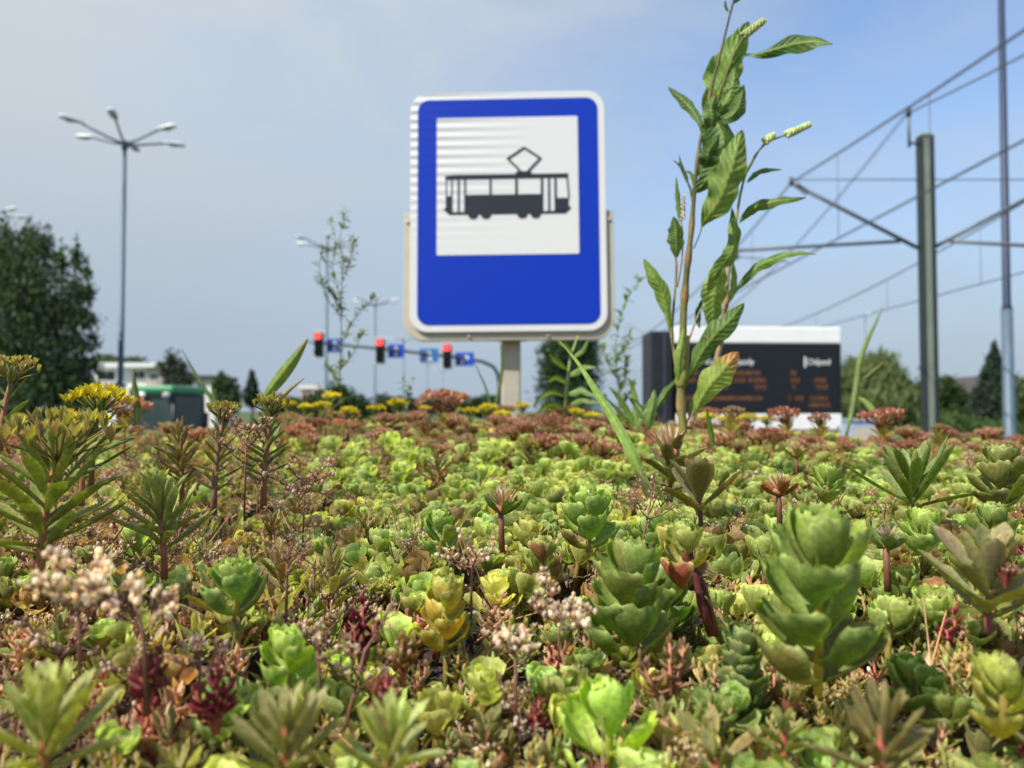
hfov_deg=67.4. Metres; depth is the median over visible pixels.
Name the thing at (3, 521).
stonecrop shoot
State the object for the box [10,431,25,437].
stonecrop shoot
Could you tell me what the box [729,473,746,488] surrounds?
stonecrop
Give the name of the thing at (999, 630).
stonecrop tuft
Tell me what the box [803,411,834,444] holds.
stonecrop flower
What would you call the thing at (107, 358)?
tree
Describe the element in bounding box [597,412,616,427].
stonecrop shoot
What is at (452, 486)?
stonecrop
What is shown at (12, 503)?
stonecrop
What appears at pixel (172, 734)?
stonecrop tuft
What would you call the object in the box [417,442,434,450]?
stonecrop
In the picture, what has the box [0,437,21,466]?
stonecrop shoot
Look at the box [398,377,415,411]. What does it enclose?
weed
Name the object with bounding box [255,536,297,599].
stonecrop shoot
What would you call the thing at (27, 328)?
tree
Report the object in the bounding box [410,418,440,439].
stonecrop shoot
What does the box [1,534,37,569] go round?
seed head
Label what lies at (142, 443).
seed head carpet
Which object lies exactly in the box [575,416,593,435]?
seed head
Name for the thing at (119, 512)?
seed head
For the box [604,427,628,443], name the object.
stonecrop shoot
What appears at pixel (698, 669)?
stonecrop tuft
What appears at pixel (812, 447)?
seed head
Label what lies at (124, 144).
street lamp
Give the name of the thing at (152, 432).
seed head
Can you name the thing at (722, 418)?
stonecrop shoot
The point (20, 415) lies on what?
stonecrop shoot
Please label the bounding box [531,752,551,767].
stonecrop tuft
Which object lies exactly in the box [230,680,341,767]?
stonecrop shoot
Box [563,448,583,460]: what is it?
stonecrop
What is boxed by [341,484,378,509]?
seed head
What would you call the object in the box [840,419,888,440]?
switch cabinet
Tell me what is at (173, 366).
tree
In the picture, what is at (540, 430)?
stonecrop shoot
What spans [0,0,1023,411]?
sky
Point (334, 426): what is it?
stonecrop shoot
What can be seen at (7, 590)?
stonecrop
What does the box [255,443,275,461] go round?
stonecrop
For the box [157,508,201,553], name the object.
seed head
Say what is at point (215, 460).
stonecrop shoot
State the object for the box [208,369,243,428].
tree
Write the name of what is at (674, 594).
stonecrop
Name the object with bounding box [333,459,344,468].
stonecrop
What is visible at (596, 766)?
stonecrop tuft
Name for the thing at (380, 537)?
stonecrop
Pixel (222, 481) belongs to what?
stonecrop
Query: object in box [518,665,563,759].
stonecrop shoot
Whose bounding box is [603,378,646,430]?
weed
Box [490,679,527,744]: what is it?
stonecrop tuft
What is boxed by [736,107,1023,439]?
catenary pole
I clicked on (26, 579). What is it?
stonecrop
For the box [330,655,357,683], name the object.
stonecrop tuft
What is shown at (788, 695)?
stonecrop
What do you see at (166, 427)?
stonecrop shoot
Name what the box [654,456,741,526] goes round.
stonecrop shoot
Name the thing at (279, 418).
stonecrop shoot
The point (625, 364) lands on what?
weed
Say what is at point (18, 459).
stonecrop shoot
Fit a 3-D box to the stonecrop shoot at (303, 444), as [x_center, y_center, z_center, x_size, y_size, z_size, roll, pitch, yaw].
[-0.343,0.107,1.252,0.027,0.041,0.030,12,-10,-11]
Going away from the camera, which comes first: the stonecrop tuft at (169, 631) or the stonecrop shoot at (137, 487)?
the stonecrop tuft at (169, 631)
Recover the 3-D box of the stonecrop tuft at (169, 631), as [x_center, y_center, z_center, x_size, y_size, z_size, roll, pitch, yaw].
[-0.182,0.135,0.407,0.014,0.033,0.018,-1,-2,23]
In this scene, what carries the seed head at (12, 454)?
on the plant litter
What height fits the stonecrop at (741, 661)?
0.054 m
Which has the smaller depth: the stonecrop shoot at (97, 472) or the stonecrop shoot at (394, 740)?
the stonecrop shoot at (394, 740)
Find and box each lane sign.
[326,339,342,351]
[388,344,403,357]
[419,349,437,361]
[455,352,473,365]
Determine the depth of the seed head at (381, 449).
1.09 m
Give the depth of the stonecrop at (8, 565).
0.53 m
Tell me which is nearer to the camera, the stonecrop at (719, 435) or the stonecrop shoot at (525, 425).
the stonecrop shoot at (525, 425)
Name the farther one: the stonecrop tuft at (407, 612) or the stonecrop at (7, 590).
the stonecrop at (7, 590)
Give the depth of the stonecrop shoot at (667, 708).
0.34 m
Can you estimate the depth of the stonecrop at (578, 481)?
0.88 m
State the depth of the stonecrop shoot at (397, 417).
1.71 m
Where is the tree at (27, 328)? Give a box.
[0,210,126,434]
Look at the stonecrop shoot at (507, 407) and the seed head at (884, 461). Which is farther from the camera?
the stonecrop shoot at (507, 407)
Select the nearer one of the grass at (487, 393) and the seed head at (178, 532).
the seed head at (178, 532)
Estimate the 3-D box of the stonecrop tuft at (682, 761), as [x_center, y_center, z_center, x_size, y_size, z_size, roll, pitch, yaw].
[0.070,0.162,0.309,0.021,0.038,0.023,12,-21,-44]
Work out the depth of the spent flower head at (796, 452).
0.95 m
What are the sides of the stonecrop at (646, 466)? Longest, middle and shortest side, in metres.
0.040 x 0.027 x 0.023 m
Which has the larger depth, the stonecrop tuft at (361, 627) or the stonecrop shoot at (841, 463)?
the stonecrop shoot at (841, 463)
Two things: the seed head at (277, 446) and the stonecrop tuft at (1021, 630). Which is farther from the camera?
the seed head at (277, 446)
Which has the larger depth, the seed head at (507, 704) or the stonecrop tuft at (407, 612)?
the stonecrop tuft at (407, 612)
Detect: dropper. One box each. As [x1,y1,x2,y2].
[837,154,838,236]
[929,94,931,187]
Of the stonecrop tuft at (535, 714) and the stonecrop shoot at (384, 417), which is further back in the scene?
the stonecrop shoot at (384, 417)
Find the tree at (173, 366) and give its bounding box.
[153,347,197,385]
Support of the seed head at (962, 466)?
on the stonecrop carpet at (734, 553)
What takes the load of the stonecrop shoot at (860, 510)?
on the stonecrop carpet at (734, 553)
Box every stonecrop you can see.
[0,492,7,500]
[0,555,28,578]
[0,577,32,620]
[6,491,31,515]
[11,569,52,624]
[15,472,28,481]
[76,554,93,564]
[130,474,146,489]
[141,467,154,477]
[142,464,151,469]
[163,579,186,596]
[184,470,203,495]
[199,556,266,615]
[210,473,232,487]
[211,604,257,657]
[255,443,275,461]
[260,623,316,689]
[286,451,299,459]
[300,462,331,507]
[311,536,332,567]
[318,436,341,452]
[319,450,334,462]
[326,468,348,495]
[328,508,344,519]
[330,633,380,679]
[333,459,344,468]
[338,447,364,467]
[339,441,368,458]
[345,467,356,474]
[345,477,366,495]
[345,481,358,495]
[356,461,377,476]
[359,526,395,562]
[360,441,369,447]
[375,498,393,504]
[377,430,399,451]
[378,483,393,492]
[389,529,419,562]
[391,460,415,481]
[392,438,418,457]
[398,447,418,464]
[401,497,426,516]
[414,484,426,494]
[414,572,470,655]
[416,447,431,466]
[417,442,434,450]
[422,508,461,554]
[429,612,478,688]
[437,473,468,503]
[443,500,457,506]
[452,452,469,464]
[470,447,494,463]
[471,479,501,497]
[474,464,496,480]
[481,447,504,465]
[484,438,508,456]
[490,527,507,532]
[494,466,504,477]
[498,566,522,609]
[501,472,527,490]
[507,491,539,517]
[515,464,535,477]
[518,433,533,445]
[524,480,548,497]
[525,535,556,576]
[536,477,547,481]
[538,458,555,476]
[544,619,577,646]
[546,469,572,488]
[550,460,571,475]
[558,673,658,767]
[559,440,577,459]
[559,481,621,551]
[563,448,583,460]
[568,595,592,619]
[571,478,584,485]
[582,536,678,660]
[594,459,619,483]
[608,468,623,483]
[617,463,634,481]
[628,432,644,443]
[635,442,649,452]
[643,460,654,471]
[655,563,695,632]
[660,518,710,589]
[679,444,686,451]
[687,443,699,448]
[695,434,705,444]
[701,615,733,644]
[702,455,725,485]
[703,431,728,452]
[708,587,736,616]
[708,620,773,736]
[714,467,729,486]
[716,446,732,453]
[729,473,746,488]
[743,453,771,477]
[748,445,767,458]
[753,502,889,696]
[754,466,778,481]
[759,500,776,517]
[765,473,789,494]
[773,678,806,714]
[780,447,805,465]
[807,462,845,504]
[824,432,839,441]
[838,452,858,468]
[847,436,861,442]
[847,469,861,483]
[847,470,857,478]
[850,461,873,474]
[863,456,882,464]
[865,473,885,504]
[866,465,889,474]
[867,595,918,674]
[885,650,945,710]
[890,565,919,600]
[897,506,940,554]
[905,446,918,458]
[907,583,957,639]
[935,471,948,483]
[944,446,962,457]
[945,454,964,468]
[946,468,969,485]
[951,482,976,494]
[955,463,974,472]
[959,472,977,486]
[964,500,1020,532]
[966,438,985,450]
[966,443,1023,506]
[968,649,1023,738]
[1013,634,1023,656]
[1017,525,1023,534]
[1018,605,1023,616]
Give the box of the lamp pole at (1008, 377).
[998,0,1015,439]
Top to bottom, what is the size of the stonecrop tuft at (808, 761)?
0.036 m
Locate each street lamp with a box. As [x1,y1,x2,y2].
[0,207,29,218]
[57,108,185,433]
[296,233,358,414]
[353,296,398,417]
[389,336,413,412]
[417,362,437,416]
[864,313,873,357]
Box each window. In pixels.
[96,370,115,380]
[131,370,144,378]
[149,373,158,380]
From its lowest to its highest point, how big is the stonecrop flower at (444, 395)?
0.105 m
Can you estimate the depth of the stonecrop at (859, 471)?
0.98 m
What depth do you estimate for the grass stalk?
1.69 m
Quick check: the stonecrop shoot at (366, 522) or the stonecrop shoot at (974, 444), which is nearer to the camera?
the stonecrop shoot at (366, 522)
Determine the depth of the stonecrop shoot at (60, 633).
0.39 m
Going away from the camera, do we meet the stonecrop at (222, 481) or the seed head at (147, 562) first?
the seed head at (147, 562)
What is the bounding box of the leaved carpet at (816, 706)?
[0,440,1023,767]
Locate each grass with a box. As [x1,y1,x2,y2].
[132,369,140,423]
[182,350,215,411]
[210,376,216,412]
[257,339,307,406]
[259,378,303,423]
[474,362,492,410]
[495,342,502,405]
[560,342,649,499]
[635,470,655,499]
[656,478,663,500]
[706,407,714,447]
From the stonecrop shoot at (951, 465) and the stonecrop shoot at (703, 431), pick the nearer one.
the stonecrop shoot at (951, 465)
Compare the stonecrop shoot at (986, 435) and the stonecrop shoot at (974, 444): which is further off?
the stonecrop shoot at (986, 435)
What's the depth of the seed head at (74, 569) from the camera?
0.49 m
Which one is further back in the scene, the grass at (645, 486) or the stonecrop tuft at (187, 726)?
the grass at (645, 486)
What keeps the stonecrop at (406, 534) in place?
on the stonecrop carpet at (734, 553)
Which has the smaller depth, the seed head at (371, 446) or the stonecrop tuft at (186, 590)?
the stonecrop tuft at (186, 590)
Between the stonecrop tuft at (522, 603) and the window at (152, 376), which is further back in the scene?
the window at (152, 376)
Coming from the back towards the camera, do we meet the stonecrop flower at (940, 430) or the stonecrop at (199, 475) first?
the stonecrop flower at (940, 430)
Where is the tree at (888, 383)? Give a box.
[839,343,920,432]
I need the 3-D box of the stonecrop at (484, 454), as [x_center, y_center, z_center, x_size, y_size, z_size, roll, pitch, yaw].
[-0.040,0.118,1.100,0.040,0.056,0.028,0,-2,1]
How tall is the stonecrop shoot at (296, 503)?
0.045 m
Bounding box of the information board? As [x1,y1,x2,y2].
[642,326,841,432]
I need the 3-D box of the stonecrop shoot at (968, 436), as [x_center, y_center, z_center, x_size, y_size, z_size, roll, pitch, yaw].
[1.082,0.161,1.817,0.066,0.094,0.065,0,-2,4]
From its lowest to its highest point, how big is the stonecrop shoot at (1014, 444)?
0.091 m
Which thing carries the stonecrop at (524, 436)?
on the stonecrop carpet at (734, 553)
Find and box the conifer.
[240,369,262,425]
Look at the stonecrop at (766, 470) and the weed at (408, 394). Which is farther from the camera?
the weed at (408, 394)
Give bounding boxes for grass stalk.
[844,305,885,435]
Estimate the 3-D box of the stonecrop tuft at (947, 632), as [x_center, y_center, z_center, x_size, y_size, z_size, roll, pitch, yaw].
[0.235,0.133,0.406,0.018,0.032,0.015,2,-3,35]
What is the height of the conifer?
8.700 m
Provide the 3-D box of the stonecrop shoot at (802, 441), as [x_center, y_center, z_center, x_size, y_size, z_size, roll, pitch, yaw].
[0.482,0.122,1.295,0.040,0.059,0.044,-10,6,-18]
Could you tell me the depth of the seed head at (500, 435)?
1.26 m
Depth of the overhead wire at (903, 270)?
21.01 m
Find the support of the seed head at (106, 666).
on the seed head carpet at (142, 443)
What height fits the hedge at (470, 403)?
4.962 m
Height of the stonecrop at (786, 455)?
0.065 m
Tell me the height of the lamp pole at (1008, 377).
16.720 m
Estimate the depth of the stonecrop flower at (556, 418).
1.39 m
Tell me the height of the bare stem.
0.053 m
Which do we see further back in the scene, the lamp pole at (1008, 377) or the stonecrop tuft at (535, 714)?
the lamp pole at (1008, 377)
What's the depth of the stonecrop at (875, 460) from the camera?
1.10 m
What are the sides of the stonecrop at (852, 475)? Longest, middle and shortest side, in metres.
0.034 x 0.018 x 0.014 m
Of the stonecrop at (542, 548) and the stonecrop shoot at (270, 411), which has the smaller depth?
the stonecrop at (542, 548)
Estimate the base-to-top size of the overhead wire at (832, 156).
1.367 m
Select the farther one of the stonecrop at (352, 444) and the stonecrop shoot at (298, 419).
the stonecrop shoot at (298, 419)
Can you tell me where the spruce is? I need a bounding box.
[956,339,1023,425]
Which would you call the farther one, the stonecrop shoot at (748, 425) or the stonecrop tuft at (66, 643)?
the stonecrop shoot at (748, 425)
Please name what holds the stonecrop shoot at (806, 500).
on the stonecrop carpet at (734, 553)
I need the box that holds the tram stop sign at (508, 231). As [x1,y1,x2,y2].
[403,91,614,417]
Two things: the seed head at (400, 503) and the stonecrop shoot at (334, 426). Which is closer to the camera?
the seed head at (400, 503)
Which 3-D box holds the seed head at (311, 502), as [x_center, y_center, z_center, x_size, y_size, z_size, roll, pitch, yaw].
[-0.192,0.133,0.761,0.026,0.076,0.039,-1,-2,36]
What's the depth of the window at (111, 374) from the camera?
90.65 m
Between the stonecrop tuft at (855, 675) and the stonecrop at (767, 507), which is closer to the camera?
the stonecrop tuft at (855, 675)
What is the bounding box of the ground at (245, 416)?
[7,412,901,437]
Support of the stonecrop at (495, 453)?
on the stonecrop carpet at (734, 553)
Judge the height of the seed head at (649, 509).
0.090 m
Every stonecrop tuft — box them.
[0,635,10,666]
[0,745,30,767]
[11,618,40,667]
[58,591,69,621]
[63,617,74,647]
[88,670,126,732]
[100,593,123,621]
[105,667,140,728]
[125,622,174,665]
[126,648,170,716]
[128,695,165,767]
[151,702,180,747]
[155,609,187,654]
[179,582,196,604]
[180,718,204,759]
[186,665,238,735]
[199,739,249,767]
[220,662,240,678]
[226,661,247,681]
[236,676,246,687]
[241,638,258,663]
[256,667,270,690]
[259,526,268,539]
[266,586,296,614]
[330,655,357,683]
[343,566,356,610]
[344,594,380,672]
[365,673,401,728]
[369,641,386,700]
[385,630,420,687]
[405,608,422,650]
[410,659,433,697]
[431,727,459,767]
[458,750,495,767]
[481,640,504,657]
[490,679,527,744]
[494,751,521,767]
[512,571,530,616]
[525,692,549,747]
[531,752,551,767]
[538,605,571,648]
[542,642,569,668]
[587,758,606,767]
[629,503,636,515]
[637,632,692,714]
[664,736,700,767]
[678,611,704,651]
[691,691,736,740]
[692,654,718,710]
[764,666,784,722]
[776,747,812,767]
[792,682,810,701]
[837,668,867,692]
[895,610,942,655]
[924,721,952,767]
[936,604,977,647]
[937,641,973,696]
[948,749,962,764]
[968,613,1006,654]
[1004,617,1023,658]
[1014,742,1023,758]
[1015,542,1023,564]
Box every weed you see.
[312,209,376,407]
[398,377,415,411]
[533,335,598,418]
[598,274,646,414]
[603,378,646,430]
[629,0,831,434]
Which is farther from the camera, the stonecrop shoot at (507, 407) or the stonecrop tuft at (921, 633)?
the stonecrop shoot at (507, 407)
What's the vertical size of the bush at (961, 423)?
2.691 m
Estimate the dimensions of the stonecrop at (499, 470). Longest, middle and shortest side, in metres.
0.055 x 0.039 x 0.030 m
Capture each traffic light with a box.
[314,331,323,357]
[375,337,385,363]
[442,343,451,368]
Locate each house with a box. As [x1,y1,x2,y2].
[90,363,192,431]
[193,375,237,427]
[299,385,330,420]
[939,375,1023,401]
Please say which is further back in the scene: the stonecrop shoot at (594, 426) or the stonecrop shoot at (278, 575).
the stonecrop shoot at (594, 426)
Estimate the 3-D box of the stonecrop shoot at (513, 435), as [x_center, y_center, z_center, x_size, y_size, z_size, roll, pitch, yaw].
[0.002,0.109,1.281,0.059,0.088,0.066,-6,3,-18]
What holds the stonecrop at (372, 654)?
on the leaved carpet at (816, 706)
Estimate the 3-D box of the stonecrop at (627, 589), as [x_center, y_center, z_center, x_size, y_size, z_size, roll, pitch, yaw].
[0.065,0.118,0.417,0.054,0.070,0.045,0,-2,0]
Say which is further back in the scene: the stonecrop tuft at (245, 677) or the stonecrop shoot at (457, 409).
the stonecrop shoot at (457, 409)
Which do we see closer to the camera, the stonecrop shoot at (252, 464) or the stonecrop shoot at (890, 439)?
the stonecrop shoot at (252, 464)
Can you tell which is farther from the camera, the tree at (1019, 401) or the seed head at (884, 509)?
the tree at (1019, 401)
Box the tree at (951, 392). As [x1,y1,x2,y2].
[897,367,974,426]
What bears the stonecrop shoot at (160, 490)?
on the plant litter
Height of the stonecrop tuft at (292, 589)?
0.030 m
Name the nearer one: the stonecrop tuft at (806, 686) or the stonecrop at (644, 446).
the stonecrop tuft at (806, 686)
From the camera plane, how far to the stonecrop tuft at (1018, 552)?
0.56 m
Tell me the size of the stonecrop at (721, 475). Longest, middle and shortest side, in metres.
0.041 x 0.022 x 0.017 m
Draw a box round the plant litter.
[0,416,1023,767]
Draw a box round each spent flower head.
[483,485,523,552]
[759,471,799,524]
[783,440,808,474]
[871,522,908,591]
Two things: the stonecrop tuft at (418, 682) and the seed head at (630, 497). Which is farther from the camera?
the seed head at (630, 497)
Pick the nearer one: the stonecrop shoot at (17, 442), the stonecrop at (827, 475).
the stonecrop at (827, 475)
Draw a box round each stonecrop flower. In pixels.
[94,394,152,456]
[412,387,469,432]
[534,411,572,434]
[721,406,746,441]
[765,406,799,443]
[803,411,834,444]
[855,407,904,455]
[929,423,953,449]
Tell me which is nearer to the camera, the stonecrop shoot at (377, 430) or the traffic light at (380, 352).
the stonecrop shoot at (377, 430)
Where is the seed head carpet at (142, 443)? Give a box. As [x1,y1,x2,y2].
[0,415,1020,767]
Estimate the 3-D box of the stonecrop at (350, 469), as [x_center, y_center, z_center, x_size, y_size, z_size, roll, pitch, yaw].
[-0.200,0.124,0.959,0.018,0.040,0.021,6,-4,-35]
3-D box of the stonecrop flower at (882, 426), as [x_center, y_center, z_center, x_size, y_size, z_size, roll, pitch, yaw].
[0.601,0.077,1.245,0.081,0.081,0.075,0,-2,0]
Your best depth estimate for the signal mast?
34.80 m
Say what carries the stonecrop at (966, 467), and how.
on the stonecrop carpet at (734, 553)
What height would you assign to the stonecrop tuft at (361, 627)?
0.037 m
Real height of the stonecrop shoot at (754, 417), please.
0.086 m
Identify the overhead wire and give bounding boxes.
[539,28,1023,391]
[597,54,1023,372]
[599,139,1023,364]
[600,203,1023,379]
[601,272,1023,386]
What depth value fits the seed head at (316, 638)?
0.34 m
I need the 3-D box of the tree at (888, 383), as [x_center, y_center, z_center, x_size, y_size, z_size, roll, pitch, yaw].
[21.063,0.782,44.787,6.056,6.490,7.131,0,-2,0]
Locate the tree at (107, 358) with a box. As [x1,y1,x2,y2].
[85,353,150,365]
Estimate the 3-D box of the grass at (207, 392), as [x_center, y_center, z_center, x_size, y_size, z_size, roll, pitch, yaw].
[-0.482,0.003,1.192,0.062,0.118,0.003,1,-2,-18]
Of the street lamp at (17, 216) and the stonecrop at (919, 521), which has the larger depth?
the street lamp at (17, 216)
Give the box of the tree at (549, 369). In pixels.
[525,336,610,419]
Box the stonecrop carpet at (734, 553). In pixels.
[0,417,1023,767]
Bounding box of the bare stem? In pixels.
[690,551,719,636]
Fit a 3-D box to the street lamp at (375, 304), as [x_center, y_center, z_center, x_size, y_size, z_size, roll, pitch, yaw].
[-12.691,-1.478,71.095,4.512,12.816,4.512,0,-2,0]
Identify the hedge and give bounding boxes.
[261,392,307,418]
[368,391,495,419]
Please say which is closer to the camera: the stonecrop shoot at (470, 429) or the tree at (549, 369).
the stonecrop shoot at (470, 429)
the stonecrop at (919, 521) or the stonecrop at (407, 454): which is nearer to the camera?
the stonecrop at (919, 521)
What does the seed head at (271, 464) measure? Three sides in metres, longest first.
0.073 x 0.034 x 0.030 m
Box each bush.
[290,379,373,422]
[910,407,1023,438]
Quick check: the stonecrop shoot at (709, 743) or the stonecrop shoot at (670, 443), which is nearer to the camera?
the stonecrop shoot at (709, 743)
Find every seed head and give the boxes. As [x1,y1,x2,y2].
[0,448,23,481]
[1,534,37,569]
[14,545,115,679]
[14,607,89,755]
[27,535,69,608]
[49,517,101,553]
[52,516,130,601]
[74,564,191,714]
[85,530,134,561]
[87,640,142,717]
[98,462,128,480]
[102,502,146,569]
[114,504,135,554]
[116,444,141,472]
[136,537,185,574]
[140,417,162,445]
[147,440,168,467]
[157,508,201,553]
[165,630,231,736]
[186,439,199,469]
[194,540,231,613]
[217,407,273,520]
[228,460,239,491]
[235,454,272,513]
[249,522,316,624]
[258,449,342,551]
[259,462,280,504]
[260,438,283,466]
[277,503,305,516]
[280,578,372,767]
[292,453,311,475]
[293,548,336,599]
[295,479,339,514]
[296,617,340,732]
[306,529,330,540]
[314,597,410,733]
[317,453,329,462]
[331,420,353,445]
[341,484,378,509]
[348,591,382,618]
[358,433,383,456]
[375,445,392,457]
[391,498,410,510]
[392,508,428,611]
[434,527,498,625]
[481,622,540,726]
[493,431,511,438]
[495,669,542,758]
[505,443,518,468]
[527,566,597,676]
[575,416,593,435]
[593,477,621,495]
[611,467,644,514]
[631,472,676,540]
[697,443,722,460]
[703,499,748,534]
[737,465,761,482]
[782,486,841,512]
[809,440,826,451]
[830,488,855,522]
[868,485,902,518]
[872,446,883,457]
[876,448,911,473]
[950,439,976,472]
[1014,503,1023,514]
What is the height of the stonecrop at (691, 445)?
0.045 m
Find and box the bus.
[130,385,208,434]
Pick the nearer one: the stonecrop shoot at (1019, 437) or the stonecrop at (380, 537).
the stonecrop at (380, 537)
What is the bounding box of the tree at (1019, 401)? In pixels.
[998,371,1023,427]
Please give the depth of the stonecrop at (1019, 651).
0.38 m
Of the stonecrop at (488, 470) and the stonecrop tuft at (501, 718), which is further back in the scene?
the stonecrop at (488, 470)
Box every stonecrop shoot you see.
[0,354,41,450]
[0,405,129,577]
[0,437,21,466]
[0,455,22,465]
[0,462,15,481]
[0,515,20,531]
[0,657,132,767]
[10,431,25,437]
[12,412,28,437]
[20,609,88,670]
[57,408,77,439]
[59,381,136,486]
[68,411,112,505]
[85,469,106,497]
[91,726,145,767]
[106,465,216,579]
[117,447,141,464]
[118,474,136,492]
[118,706,193,767]
[123,471,146,502]
[126,425,143,435]
[145,431,167,450]
[149,447,168,466]
[152,415,210,503]
[156,421,174,437]
[158,451,175,471]
[179,554,241,644]
[185,472,195,494]
[188,426,209,447]
[190,400,243,514]
[212,616,259,662]
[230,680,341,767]
[233,452,261,493]
[236,440,273,454]
[240,391,292,505]
[255,509,286,541]
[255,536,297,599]
[271,518,300,545]
[273,416,283,424]
[273,435,290,458]
[277,412,297,425]
[279,400,297,426]
[283,422,314,436]
[283,492,310,518]
[292,416,314,427]
[295,437,310,451]
[296,432,322,448]
[297,402,313,428]
[300,541,368,634]
[304,417,330,433]
[312,400,331,433]
[318,410,336,420]
[319,426,333,434]
[322,391,341,424]
[329,423,349,442]
[330,427,345,439]
[334,686,446,767]
[335,419,360,436]
[336,410,361,420]
[338,405,359,432]
[349,510,381,544]
[366,403,385,422]
[367,427,389,451]
[373,411,396,429]
[383,430,405,438]
[386,398,407,421]
[388,413,408,423]
[402,417,414,423]
[408,409,429,426]
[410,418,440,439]
[412,438,433,450]
[417,405,431,418]
[421,449,453,487]
[431,442,455,453]
[438,413,464,429]
[447,395,463,414]
[450,428,474,435]
[455,703,507,766]
[456,426,478,435]
[460,406,479,426]
[476,403,498,426]
[487,414,507,431]
[493,409,510,424]
[495,423,522,441]
[497,404,516,416]
[498,415,522,426]
[506,484,533,501]
[512,420,537,442]
[512,730,562,767]
[514,401,530,418]
[516,437,543,464]
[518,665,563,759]
[522,432,559,465]
[525,412,543,416]
[528,425,554,443]
[540,403,558,413]
[549,432,582,451]
[555,406,574,417]
[556,424,573,432]
[568,408,584,423]
[574,432,599,455]
[575,629,623,684]
[581,419,603,434]
[582,411,600,423]
[587,439,624,459]
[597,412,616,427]
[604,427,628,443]
[611,454,630,463]
[631,423,707,503]
[648,694,672,750]
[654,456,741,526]
[686,417,706,430]
[686,727,734,767]
[697,412,715,430]
[699,429,717,434]
[700,407,721,423]
[702,431,735,452]
[717,414,740,429]
[725,420,754,438]
[736,412,759,436]
[743,429,770,449]
[744,705,813,762]
[756,426,789,459]
[757,415,775,427]
[786,439,808,447]
[798,435,818,443]
[798,496,819,506]
[806,675,934,767]
[812,444,839,454]
[828,455,860,481]
[832,440,857,453]
[836,436,853,441]
[840,503,875,519]
[844,436,987,507]
[866,516,883,547]
[868,435,895,442]
[883,512,892,525]
[890,439,928,463]
[894,424,920,446]
[899,549,953,587]
[902,431,933,448]
[917,522,1023,634]
[930,718,1006,767]
[931,446,952,456]
[932,428,959,439]
[934,440,960,446]
[948,458,959,469]
[954,432,980,444]
[965,442,982,452]
[972,427,998,440]
[982,426,1006,439]
[986,439,1023,452]
[1006,434,1023,445]
[1012,732,1023,744]
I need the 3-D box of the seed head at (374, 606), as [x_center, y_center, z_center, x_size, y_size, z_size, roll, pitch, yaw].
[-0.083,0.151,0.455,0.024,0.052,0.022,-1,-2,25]
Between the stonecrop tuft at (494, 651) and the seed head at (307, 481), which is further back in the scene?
the seed head at (307, 481)
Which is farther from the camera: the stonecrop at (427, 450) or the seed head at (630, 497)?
the stonecrop at (427, 450)
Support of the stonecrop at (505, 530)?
on the stonecrop carpet at (734, 553)
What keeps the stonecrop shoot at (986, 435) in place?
on the stonecrop carpet at (734, 553)
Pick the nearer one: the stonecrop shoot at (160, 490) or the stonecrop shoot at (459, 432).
the stonecrop shoot at (160, 490)
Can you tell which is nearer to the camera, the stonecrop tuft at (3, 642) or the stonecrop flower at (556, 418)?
the stonecrop tuft at (3, 642)
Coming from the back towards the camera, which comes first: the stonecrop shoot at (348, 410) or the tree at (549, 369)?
the tree at (549, 369)
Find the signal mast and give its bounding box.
[307,341,500,410]
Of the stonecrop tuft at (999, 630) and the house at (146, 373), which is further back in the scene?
the house at (146, 373)
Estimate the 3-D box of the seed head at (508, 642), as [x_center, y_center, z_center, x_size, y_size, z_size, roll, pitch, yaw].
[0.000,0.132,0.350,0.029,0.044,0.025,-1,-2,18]

